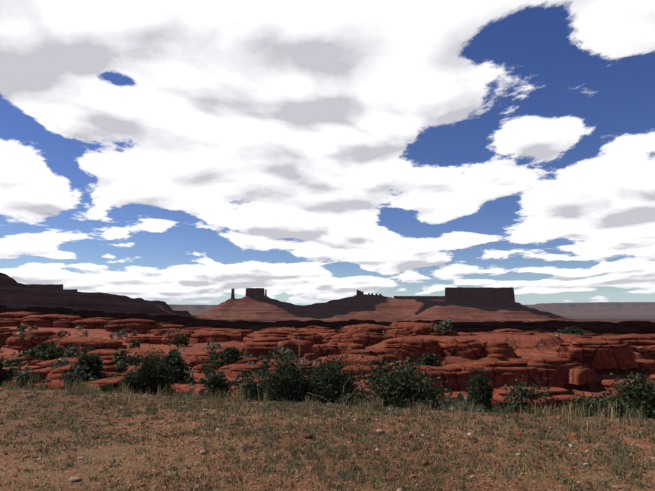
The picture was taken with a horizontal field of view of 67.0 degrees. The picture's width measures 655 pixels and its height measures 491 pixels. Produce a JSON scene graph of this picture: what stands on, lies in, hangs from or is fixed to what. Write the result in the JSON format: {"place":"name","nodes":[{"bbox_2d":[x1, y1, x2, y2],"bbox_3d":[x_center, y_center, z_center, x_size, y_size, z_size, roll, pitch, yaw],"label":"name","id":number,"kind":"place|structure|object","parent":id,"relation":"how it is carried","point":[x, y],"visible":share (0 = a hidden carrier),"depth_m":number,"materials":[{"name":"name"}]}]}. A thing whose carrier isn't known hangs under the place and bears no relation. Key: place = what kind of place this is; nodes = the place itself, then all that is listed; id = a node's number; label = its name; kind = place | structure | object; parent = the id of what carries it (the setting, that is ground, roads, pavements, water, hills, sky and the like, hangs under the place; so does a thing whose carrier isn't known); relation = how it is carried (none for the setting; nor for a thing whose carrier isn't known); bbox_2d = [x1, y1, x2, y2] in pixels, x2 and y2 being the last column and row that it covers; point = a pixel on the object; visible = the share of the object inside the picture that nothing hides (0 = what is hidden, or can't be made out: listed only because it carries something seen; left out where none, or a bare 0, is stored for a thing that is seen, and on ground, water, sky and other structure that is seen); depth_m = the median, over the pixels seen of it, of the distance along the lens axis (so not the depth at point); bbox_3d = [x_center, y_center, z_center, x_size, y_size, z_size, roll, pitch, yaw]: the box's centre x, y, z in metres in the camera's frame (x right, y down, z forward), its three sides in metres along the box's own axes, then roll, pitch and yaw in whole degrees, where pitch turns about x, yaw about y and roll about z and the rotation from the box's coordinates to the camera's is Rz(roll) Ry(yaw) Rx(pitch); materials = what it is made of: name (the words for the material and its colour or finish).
{"place":"outdoors","nodes":[
{"label":"outdoors","id":0,"kind":"place"},
{"bbox_2d":[0,273,216,318],"bbox_3d":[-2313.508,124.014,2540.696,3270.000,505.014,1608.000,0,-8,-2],"label":"mesa","id":1,"kind":"structure","parent":0,"point":[12,291],"depth_m":2413.70,"materials":[{"name":"stone"}]},
{"bbox_2d":[25,284,77,291],"bbox_3d":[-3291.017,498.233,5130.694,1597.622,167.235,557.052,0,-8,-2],"label":"mesa caprock cliffs","id":2,"kind":"structure","parent":1,"relation":"on","point":[53,286],"depth_m":4907.69,"materials":[{"name":"stone"}]},
{"bbox_2d":[168,304,216,314],"bbox_3d":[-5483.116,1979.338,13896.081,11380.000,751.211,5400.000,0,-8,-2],"label":"plateau","id":3,"kind":"structure","parent":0,"point":[194,309],"depth_m":13231.30,"materials":[{"name":"stone"}]},
{"bbox_2d":[0,304,654,490],"bbox_3d":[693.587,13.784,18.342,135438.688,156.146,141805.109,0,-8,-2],"label":"terrain","id":4,"kind":"structure","parent":0,"point":[528,346],"depth_m":6.44,"materials":[{"name":"brown soil"}]},
{"bbox_2d":[41,338,414,404],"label":"juniper trunks and limbs","id":5,"kind":"object","parent":4,"relation":"on","point":[279,361],"depth_m":18.98,"materials":[{"name":"brown plant"}]},
{"bbox_2d":[18,323,558,376],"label":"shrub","id":6,"kind":"object","parent":4,"relation":"on","point":[76,327],"visible":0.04,"depth_m":64.60,"materials":[{"name":"green plant"}]},
{"bbox_2d":[8,318,620,414],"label":"shrubs","id":7,"kind":"object","parent":4,"relation":"on","point":[69,353],"visible":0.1,"depth_m":41.64,"materials":[{"name":"green plant"}]},
{"bbox_2d":[0,305,654,414],"bbox_3d":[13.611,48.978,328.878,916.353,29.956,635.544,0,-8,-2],"label":"rock formations","id":8,"kind":"object","parent":4,"relation":"on","point":[578,359],"visible":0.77,"depth_m":47.28,"materials":[{"name":"stone"}]},
{"bbox_2d":[0,378,654,490],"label":"short grass tufts","id":9,"kind":"object","parent":4,"relation":"on","point":[273,406],"visible":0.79,"depth_m":6.70,"materials":[{"name":"plant"}]},
{"bbox_2d":[0,323,654,419],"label":"shrubs","id":10,"kind":"object","parent":4,"relation":"on","point":[399,390],"visible":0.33,"depth_m":18.15,"materials":[{"name":"green plant"}]},
{"bbox_2d":[0,389,654,490],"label":"loose stones","id":11,"kind":"object","parent":4,"relation":"on","point":[305,436],"visible":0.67,"depth_m":6.41,"materials":[{"name":"stone"}]},
{"bbox_2d":[1,374,654,490],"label":"dry straw grass","id":12,"kind":"structure","parent":4,"relation":"on","point":[554,412],"depth_m":7.66,"materials":[{"name":"beige plant"}]},
{"bbox_2d":[196,294,578,320],"bbox_3d":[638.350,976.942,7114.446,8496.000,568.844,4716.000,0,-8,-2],"label":"hill","id":13,"kind":"structure","parent":4,"relation":"on","point":[368,307],"depth_m":6591.60,"materials":[{"name":"stone"}]},
{"bbox_2d":[524,302,654,318],"bbox_3d":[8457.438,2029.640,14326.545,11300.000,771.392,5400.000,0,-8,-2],"label":"plateau","id":14,"kind":"structure","parent":4,"relation":"on","point":[614,310],"depth_m":13324.41,"materials":[{"name":"stone"}]},
{"bbox_2d":[0,0,654,304],"label":"sky","id":15,"kind":"structure","parent":0,"point":[180,152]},
{"bbox_2d":[230,287,516,303],"bbox_3d":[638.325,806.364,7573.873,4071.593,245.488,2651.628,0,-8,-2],"label":"buttes","id":16,"kind":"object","parent":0,"point":[493,295],"depth_m":6340.79,"materials":[{"name":"stone"}]}
]}

